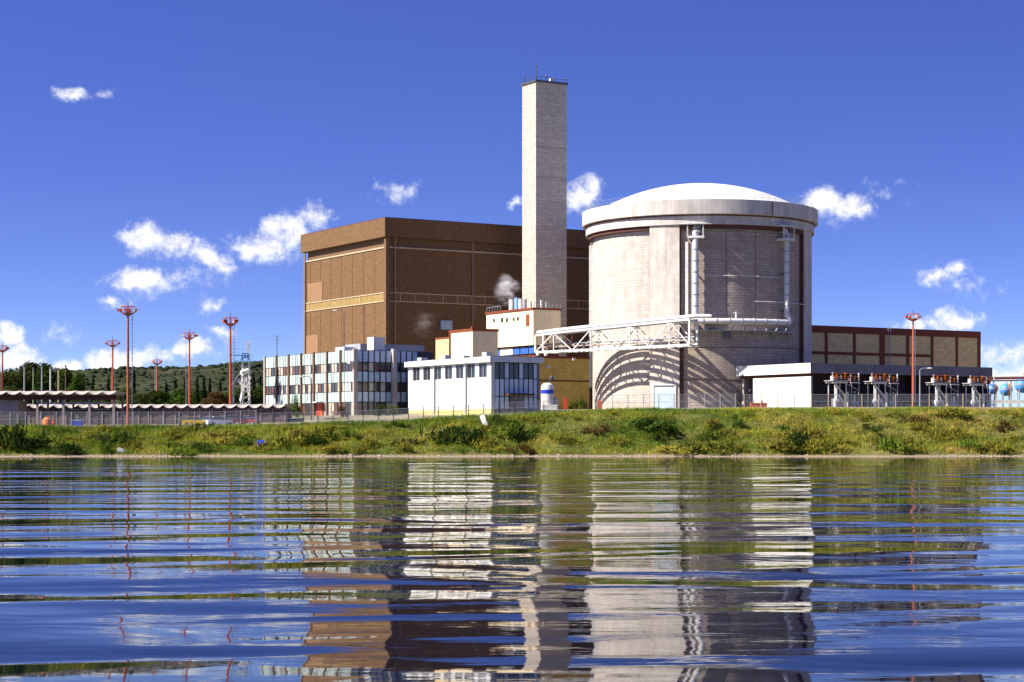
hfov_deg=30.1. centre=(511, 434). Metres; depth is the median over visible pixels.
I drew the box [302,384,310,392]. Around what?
window
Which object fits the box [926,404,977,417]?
shrub
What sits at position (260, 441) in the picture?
barrel
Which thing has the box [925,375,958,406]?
transformer frame
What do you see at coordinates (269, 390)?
window
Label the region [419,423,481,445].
shrub
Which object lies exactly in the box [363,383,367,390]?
window
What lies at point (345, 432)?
shrub
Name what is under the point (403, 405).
window
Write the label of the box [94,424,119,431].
shrub
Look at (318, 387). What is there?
window
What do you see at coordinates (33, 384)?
flagpole
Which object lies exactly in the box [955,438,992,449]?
shrub
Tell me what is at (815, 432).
shrub
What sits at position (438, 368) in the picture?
window
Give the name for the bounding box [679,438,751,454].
shrub
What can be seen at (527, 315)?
door
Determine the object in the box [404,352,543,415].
workshop hall
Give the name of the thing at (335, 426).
shrub
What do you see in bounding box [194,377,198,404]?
cypress tree
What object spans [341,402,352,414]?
window
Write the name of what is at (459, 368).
window
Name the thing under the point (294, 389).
window
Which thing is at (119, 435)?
shrub
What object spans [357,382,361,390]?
window
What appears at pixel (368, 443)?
shrub
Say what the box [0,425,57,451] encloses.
shrub
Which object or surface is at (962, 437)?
shrub
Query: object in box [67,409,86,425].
storage rack
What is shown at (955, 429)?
shrub
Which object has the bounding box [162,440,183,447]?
shrub
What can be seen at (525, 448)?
shrub
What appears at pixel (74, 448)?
shrub
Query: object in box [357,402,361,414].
window
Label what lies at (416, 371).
window
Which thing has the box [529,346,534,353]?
window
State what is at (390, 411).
garden bush
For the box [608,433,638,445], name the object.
shrub
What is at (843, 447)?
shrub
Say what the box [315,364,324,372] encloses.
window
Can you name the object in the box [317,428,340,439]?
shrub
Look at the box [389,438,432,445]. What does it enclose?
shrub
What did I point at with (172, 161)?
sky
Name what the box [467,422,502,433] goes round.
shrub
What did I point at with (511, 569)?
lake water
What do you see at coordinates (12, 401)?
open shed
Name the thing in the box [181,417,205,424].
parked car
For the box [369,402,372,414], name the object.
window
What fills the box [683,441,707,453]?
shrub
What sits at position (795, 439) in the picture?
shrub
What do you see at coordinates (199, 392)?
tree
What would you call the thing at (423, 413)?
chain link fence
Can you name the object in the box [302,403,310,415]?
window
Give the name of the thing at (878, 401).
chain link fence
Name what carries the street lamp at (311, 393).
on the ground at (872, 453)
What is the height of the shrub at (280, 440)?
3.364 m
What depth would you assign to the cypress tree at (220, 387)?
429.87 m
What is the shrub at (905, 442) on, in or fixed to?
on the ground at (872, 453)
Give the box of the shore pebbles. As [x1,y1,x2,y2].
[2,453,1023,456]
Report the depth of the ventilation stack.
400.12 m
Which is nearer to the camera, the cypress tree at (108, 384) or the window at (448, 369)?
the window at (448, 369)
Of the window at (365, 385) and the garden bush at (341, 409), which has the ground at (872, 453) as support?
the garden bush at (341, 409)
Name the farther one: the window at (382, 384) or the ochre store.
the ochre store
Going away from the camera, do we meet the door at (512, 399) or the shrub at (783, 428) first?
the shrub at (783, 428)
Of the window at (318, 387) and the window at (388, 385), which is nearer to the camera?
the window at (388, 385)
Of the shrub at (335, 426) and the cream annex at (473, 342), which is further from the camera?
the cream annex at (473, 342)
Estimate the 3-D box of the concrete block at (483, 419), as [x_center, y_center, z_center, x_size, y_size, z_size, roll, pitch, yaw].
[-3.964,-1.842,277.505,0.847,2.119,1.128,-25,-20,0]
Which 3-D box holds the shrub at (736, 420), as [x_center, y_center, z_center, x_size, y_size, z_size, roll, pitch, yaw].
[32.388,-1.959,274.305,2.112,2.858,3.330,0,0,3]
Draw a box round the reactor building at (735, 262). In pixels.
[582,183,817,408]
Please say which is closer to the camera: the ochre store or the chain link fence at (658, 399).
the chain link fence at (658, 399)
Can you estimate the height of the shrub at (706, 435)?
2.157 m
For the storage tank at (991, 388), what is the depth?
395.19 m
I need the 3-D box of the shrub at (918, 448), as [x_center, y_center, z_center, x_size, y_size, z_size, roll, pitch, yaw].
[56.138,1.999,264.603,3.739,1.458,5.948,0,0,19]
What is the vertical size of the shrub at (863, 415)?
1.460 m
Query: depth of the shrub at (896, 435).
268.73 m
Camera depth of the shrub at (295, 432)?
272.50 m
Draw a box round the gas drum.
[42,415,51,424]
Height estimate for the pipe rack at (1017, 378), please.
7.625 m
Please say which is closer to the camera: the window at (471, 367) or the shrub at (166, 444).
the shrub at (166, 444)
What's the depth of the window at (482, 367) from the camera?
297.31 m
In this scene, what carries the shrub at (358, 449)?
on the ground at (872, 453)
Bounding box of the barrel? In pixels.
[256,440,265,445]
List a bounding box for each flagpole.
[32,368,33,403]
[41,365,42,401]
[65,365,66,401]
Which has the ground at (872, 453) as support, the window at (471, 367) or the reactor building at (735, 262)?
the reactor building at (735, 262)
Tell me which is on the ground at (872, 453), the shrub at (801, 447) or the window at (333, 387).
the shrub at (801, 447)
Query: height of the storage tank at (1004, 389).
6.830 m
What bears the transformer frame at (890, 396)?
on the ground at (872, 453)
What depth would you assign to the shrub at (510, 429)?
271.61 m
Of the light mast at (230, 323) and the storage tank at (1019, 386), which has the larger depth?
the storage tank at (1019, 386)
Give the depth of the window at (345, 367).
322.81 m
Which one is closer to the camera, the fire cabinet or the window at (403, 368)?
the window at (403, 368)
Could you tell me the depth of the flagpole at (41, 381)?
311.90 m
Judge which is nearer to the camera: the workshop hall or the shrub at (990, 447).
the shrub at (990, 447)
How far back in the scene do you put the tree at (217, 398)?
398.69 m
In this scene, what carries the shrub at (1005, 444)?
on the ground at (872, 453)
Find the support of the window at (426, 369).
in the workshop hall
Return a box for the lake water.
[0,457,1023,681]
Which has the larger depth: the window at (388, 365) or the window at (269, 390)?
the window at (269, 390)
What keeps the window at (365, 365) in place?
in the office block at (371, 374)
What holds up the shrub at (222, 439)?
on the ground at (872, 453)
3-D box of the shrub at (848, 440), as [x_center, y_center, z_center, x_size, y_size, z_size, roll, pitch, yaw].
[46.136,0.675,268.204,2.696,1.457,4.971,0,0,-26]
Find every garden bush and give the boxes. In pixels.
[289,393,301,416]
[338,404,347,416]
[374,403,387,415]
[385,402,398,415]
[567,398,582,409]
[576,394,586,408]
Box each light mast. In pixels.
[0,342,8,389]
[105,337,119,390]
[117,306,138,424]
[152,359,161,390]
[181,329,197,403]
[222,313,237,404]
[905,313,920,405]
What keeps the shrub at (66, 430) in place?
on the ground at (872, 453)
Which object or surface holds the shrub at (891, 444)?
on the ground at (872, 453)
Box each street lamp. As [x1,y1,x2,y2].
[298,376,311,419]
[333,310,343,346]
[919,368,931,406]
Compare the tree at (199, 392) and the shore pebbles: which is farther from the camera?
the tree at (199, 392)
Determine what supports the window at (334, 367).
in the office block at (371, 374)
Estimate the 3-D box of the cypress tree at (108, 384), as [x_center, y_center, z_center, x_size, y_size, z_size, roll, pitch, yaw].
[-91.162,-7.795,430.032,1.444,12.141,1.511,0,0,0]
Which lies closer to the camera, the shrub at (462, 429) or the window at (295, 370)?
the shrub at (462, 429)
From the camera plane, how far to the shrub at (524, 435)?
271.10 m
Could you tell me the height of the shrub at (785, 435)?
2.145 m
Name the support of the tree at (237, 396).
on the ground at (872, 453)
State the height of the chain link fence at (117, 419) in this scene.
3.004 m
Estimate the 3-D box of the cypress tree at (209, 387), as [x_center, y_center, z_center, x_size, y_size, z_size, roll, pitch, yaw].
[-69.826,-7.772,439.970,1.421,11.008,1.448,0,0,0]
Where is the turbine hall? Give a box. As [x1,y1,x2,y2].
[301,217,589,408]
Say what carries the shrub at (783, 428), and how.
on the ground at (872, 453)
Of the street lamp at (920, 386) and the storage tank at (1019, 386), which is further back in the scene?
the storage tank at (1019, 386)
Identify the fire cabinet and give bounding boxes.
[563,398,567,409]
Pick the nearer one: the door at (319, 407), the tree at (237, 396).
the door at (319, 407)
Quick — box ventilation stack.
[521,64,567,355]
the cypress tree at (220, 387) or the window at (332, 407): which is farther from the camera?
the cypress tree at (220, 387)
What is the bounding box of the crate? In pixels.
[70,420,82,425]
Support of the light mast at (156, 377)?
on the ground at (872, 453)
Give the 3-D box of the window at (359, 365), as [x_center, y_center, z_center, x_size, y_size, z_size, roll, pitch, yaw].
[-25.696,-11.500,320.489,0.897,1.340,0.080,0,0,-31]
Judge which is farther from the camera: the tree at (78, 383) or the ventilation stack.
the tree at (78, 383)
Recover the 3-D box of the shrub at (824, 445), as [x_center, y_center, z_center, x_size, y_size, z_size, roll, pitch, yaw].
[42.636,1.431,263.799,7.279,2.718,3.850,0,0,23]
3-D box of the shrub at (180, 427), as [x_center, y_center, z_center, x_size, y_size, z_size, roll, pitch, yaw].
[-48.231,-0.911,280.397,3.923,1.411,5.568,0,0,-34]
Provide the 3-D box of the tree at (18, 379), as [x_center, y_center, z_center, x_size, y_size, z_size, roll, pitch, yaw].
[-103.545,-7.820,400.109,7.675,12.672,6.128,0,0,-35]
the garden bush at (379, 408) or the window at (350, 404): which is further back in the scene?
the window at (350, 404)
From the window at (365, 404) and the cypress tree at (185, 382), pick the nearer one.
the window at (365, 404)
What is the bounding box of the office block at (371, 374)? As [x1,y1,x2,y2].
[263,336,432,415]
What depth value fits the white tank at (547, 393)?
329.03 m
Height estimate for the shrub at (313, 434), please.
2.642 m
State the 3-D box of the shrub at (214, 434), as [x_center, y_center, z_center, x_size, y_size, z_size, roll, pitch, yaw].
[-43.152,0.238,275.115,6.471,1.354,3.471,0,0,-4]
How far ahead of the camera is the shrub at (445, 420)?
279.21 m
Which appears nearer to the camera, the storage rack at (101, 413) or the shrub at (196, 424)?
the shrub at (196, 424)
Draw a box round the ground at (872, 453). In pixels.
[0,407,1023,456]
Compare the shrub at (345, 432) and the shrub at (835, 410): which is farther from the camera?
the shrub at (835, 410)
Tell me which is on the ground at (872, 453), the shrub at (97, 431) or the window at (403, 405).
the shrub at (97, 431)
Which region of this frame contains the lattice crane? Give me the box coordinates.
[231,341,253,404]
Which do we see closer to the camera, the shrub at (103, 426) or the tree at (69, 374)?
the shrub at (103, 426)
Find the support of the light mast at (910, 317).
on the ground at (872, 453)
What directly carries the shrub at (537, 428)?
on the ground at (872, 453)
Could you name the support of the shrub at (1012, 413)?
on the ground at (872, 453)
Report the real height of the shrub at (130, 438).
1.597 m
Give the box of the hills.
[37,362,262,403]
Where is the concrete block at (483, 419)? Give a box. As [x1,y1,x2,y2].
[480,414,488,426]
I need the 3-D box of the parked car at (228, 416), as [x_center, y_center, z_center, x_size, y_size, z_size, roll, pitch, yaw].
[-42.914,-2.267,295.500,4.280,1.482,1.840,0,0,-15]
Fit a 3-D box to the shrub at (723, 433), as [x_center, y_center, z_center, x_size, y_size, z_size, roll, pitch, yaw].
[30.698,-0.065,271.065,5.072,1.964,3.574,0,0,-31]
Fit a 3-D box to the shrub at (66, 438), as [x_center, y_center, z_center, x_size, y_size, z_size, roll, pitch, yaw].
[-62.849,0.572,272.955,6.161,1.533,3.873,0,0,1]
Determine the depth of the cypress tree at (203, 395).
429.79 m
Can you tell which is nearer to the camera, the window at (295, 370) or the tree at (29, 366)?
the window at (295, 370)
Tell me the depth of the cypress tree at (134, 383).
424.85 m
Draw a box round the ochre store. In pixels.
[528,355,589,409]
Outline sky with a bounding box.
[0,0,1023,406]
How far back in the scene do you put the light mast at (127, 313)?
287.36 m
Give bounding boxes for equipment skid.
[750,399,766,406]
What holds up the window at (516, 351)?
in the boiler house
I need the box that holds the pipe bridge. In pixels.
[534,314,710,355]
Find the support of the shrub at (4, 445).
on the ground at (872, 453)
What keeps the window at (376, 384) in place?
in the office block at (371, 374)
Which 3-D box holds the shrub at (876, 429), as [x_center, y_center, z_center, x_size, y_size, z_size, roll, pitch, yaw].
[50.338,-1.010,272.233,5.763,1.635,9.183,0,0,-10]
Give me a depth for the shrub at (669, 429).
272.44 m
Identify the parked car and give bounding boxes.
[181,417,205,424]
[206,417,234,425]
[226,415,245,424]
[233,416,261,424]
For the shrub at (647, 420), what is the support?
on the ground at (872, 453)
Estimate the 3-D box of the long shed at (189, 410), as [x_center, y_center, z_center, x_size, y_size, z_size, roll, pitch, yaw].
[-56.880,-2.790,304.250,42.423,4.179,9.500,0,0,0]
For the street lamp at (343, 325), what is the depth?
371.96 m
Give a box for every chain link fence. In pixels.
[0,410,255,426]
[257,400,558,424]
[597,394,735,409]
[744,394,996,408]
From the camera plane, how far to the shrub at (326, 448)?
263.06 m
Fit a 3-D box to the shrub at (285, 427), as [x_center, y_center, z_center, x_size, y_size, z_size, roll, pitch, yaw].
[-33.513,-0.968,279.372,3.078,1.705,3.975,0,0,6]
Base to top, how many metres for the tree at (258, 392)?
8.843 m
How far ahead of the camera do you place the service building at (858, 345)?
406.54 m
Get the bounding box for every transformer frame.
[824,372,859,406]
[863,373,898,406]
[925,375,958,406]
[962,375,995,406]
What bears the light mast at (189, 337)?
on the ground at (872, 453)
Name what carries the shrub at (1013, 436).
on the ground at (872, 453)
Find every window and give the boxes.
[266,368,274,376]
[266,386,274,394]
[277,367,286,375]
[277,386,286,394]
[290,366,299,374]
[290,385,299,393]
[302,365,311,373]
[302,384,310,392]
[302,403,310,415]
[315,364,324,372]
[315,384,324,392]
[315,403,324,415]
[328,363,338,372]
[328,383,338,391]
[328,402,338,414]
[341,363,352,371]
[341,382,352,391]
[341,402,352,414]
[357,363,361,370]
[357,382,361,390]
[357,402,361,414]
[363,363,367,370]
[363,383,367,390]
[363,402,367,414]
[369,363,372,370]
[369,383,372,390]
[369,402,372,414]
[375,363,378,370]
[375,383,378,390]
[381,363,384,370]
[381,383,384,390]
[386,363,390,370]
[386,383,390,390]
[401,363,405,370]
[401,383,405,390]
[401,403,405,413]
[413,368,419,380]
[424,367,429,379]
[435,366,440,379]
[445,366,451,378]
[456,365,463,378]
[468,364,474,377]
[479,363,486,376]
[513,347,519,354]
[520,347,528,353]
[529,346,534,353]
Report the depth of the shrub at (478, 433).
268.22 m
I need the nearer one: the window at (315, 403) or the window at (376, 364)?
the window at (376, 364)
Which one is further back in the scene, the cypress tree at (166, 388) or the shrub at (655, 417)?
the cypress tree at (166, 388)
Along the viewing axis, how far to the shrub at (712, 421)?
273.51 m
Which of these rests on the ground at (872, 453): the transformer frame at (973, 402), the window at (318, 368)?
the transformer frame at (973, 402)
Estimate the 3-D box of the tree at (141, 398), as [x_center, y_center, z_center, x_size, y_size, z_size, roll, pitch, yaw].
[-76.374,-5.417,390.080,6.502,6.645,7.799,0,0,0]
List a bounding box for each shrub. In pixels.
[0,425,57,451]
[0,439,9,450]
[4,418,27,452]
[17,434,60,451]
[40,441,84,455]
[48,429,80,433]
[57,434,91,442]
[79,426,103,438]
[87,432,117,444]
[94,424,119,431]
[98,442,117,454]
[109,429,144,443]
[121,436,135,444]
[123,438,145,450]
[158,428,204,437]
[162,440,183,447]
[163,445,197,456]
[173,421,227,430]
[174,424,199,430]
[176,441,229,452]
[190,432,235,439]
[209,435,239,444]
[215,427,257,436]
[224,436,257,444]
[244,444,277,452]
[259,428,317,447]
[275,424,290,431]
[284,432,301,446]
[287,430,307,438]
[290,427,354,440]
[300,434,334,447]
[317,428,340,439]
[318,445,348,452]
[322,424,352,428]
[337,426,362,438]
[342,446,379,452]
[359,436,380,448]
[376,418,411,427]
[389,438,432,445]
[394,440,413,452]
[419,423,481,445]
[431,419,456,423]
[433,430,455,443]
[439,424,472,434]
[463,427,493,444]
[465,435,506,445]
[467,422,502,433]
[468,440,506,451]
[486,413,506,423]
[486,414,529,437]
[505,443,535,452]
[507,431,540,439]
[513,415,550,421]
[526,424,544,432]
[547,429,585,443]
[580,422,619,434]
[608,411,621,414]
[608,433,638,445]
[616,415,685,429]
[640,414,676,419]
[648,421,677,431]
[649,432,669,442]
[657,445,691,455]
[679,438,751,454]
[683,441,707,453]
[691,427,721,441]
[702,415,726,428]
[714,428,738,437]
[729,414,743,428]
[730,411,756,415]
[731,444,749,452]
[755,438,800,452]
[765,424,791,431]
[773,430,805,441]
[779,428,814,452]
[785,424,828,437]
[799,437,821,453]
[802,436,846,454]
[824,406,840,414]
[831,435,852,443]
[832,444,850,451]
[843,423,883,431]
[853,411,877,418]
[871,434,913,451]
[873,433,939,449]
[886,431,905,440]
[897,414,933,423]
[904,445,930,452]
[908,419,931,433]
[918,426,955,442]
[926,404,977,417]
[945,423,968,435]
[954,432,977,440]
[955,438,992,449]
[969,443,1020,451]
[981,437,1018,450]
[994,419,1016,431]
[997,429,1020,442]
[1007,411,1023,415]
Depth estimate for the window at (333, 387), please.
327.17 m
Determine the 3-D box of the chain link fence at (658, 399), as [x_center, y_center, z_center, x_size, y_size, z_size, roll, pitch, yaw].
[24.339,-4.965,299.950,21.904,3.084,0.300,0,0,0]
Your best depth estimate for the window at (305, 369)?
336.16 m
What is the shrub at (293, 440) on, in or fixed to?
on the ground at (872, 453)
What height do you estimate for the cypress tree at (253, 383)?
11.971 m
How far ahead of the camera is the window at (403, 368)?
324.75 m
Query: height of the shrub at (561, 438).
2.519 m
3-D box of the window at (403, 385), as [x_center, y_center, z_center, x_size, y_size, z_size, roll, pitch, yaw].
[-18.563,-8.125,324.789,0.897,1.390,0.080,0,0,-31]
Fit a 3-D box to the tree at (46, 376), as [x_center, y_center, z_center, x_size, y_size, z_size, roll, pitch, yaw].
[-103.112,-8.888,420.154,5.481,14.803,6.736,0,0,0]
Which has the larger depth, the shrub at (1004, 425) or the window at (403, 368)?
the window at (403, 368)
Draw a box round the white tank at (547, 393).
[541,375,556,409]
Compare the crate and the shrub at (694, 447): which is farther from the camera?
the crate
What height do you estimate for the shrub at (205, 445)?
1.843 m
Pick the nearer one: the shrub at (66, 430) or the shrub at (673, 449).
the shrub at (673, 449)
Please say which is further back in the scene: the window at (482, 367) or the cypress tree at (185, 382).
the cypress tree at (185, 382)
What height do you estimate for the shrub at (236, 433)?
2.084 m
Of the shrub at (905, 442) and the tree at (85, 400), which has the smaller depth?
the shrub at (905, 442)
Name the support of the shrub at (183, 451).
on the ground at (872, 453)
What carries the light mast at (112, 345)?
on the ground at (872, 453)
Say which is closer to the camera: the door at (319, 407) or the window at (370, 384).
the window at (370, 384)
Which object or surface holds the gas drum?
on the ground at (872, 453)
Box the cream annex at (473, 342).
[435,326,498,358]
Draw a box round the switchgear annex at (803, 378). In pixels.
[736,363,991,406]
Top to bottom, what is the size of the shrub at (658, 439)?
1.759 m
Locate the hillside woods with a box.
[39,360,262,404]
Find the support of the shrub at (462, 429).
on the ground at (872, 453)
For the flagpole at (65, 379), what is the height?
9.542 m
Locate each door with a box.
[316,403,322,415]
[510,397,523,412]
[526,314,528,325]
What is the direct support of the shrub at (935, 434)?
on the ground at (872, 453)
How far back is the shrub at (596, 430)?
272.44 m
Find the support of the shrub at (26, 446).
on the ground at (872, 453)
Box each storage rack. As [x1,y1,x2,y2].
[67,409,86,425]
[87,409,109,423]
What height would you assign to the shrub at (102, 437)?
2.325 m
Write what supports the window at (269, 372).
in the office block at (371, 374)
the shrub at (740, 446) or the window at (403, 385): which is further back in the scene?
the window at (403, 385)
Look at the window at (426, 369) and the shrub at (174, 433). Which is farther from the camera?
the window at (426, 369)
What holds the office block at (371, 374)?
on the ground at (872, 453)
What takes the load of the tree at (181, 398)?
on the ground at (872, 453)
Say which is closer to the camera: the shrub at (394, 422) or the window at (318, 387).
the shrub at (394, 422)
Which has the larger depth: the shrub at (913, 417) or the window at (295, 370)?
the window at (295, 370)
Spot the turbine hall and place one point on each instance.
(404, 281)
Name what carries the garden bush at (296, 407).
on the ground at (872, 453)
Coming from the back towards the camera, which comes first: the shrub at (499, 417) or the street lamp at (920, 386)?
the street lamp at (920, 386)
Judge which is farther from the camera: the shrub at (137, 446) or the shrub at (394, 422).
the shrub at (394, 422)
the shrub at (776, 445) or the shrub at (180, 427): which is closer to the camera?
the shrub at (776, 445)
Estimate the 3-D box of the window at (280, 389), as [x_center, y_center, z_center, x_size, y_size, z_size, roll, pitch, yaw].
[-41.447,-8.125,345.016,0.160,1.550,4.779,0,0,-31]
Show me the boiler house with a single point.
(518, 324)
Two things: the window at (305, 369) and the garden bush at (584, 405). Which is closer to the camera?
the garden bush at (584, 405)
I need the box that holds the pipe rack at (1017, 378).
[989,375,1023,406]
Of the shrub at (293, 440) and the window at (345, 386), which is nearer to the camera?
the shrub at (293, 440)
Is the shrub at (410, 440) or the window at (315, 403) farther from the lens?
the window at (315, 403)
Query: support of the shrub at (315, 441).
on the ground at (872, 453)
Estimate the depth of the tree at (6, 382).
427.66 m
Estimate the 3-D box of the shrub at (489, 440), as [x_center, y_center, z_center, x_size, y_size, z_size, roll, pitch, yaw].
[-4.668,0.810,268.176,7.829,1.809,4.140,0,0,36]
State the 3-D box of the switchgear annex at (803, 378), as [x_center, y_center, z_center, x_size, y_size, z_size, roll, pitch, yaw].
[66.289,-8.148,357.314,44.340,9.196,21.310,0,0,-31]
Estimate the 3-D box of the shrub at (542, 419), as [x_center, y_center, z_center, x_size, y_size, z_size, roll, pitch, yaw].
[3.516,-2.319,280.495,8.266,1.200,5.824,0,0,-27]
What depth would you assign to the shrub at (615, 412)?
280.68 m
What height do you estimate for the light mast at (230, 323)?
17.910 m
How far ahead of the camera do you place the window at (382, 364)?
322.77 m
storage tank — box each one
[989,382,997,406]
[999,381,1012,406]
[1014,373,1023,406]
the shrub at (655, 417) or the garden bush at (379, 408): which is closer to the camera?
the shrub at (655, 417)
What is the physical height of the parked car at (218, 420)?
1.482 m
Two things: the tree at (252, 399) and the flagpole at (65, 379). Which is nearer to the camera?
the flagpole at (65, 379)
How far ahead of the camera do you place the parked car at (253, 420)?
292.36 m
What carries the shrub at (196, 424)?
on the ground at (872, 453)
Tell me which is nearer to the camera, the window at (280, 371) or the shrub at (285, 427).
the shrub at (285, 427)
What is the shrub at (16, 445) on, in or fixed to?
on the ground at (872, 453)
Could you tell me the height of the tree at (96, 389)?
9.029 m
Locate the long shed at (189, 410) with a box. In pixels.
[27,404,291,424]
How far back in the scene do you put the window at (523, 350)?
379.90 m
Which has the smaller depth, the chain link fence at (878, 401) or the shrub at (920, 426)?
the shrub at (920, 426)
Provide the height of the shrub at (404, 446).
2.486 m
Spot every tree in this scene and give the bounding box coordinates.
[0,368,17,390]
[2,368,37,403]
[18,360,39,404]
[30,361,57,404]
[53,367,72,404]
[67,371,85,404]
[79,390,92,404]
[90,388,110,404]
[91,374,94,388]
[106,374,110,401]
[117,387,133,403]
[124,393,153,404]
[131,371,136,393]
[148,390,170,404]
[164,381,167,392]
[165,388,193,404]
[183,376,186,390]
[191,390,208,404]
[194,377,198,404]
[201,375,206,402]
[201,391,233,404]
[208,378,211,392]
[218,379,221,391]
[224,388,240,403]
[238,391,262,404]
[250,385,262,403]
[251,371,255,391]
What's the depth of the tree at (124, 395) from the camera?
418.86 m
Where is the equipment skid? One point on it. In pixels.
(761, 404)
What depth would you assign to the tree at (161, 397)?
408.86 m
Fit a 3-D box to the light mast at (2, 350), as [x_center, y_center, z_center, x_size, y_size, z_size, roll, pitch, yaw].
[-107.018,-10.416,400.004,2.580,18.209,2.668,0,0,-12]
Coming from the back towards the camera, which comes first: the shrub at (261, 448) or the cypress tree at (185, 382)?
the cypress tree at (185, 382)
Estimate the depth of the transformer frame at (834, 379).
337.82 m
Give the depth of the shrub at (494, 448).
265.52 m
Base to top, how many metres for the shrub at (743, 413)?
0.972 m
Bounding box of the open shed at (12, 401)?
[0,391,125,425]
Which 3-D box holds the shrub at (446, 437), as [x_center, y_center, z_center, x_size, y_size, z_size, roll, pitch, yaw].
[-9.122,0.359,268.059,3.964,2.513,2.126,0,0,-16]
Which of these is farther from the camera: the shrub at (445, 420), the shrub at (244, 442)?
the shrub at (445, 420)
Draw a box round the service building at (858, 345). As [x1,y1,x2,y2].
[812,324,980,366]
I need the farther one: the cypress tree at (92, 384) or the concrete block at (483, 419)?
the cypress tree at (92, 384)
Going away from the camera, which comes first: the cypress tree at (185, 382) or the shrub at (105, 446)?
the shrub at (105, 446)
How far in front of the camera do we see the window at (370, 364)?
321.59 m
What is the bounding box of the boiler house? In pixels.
[485,298,561,355]

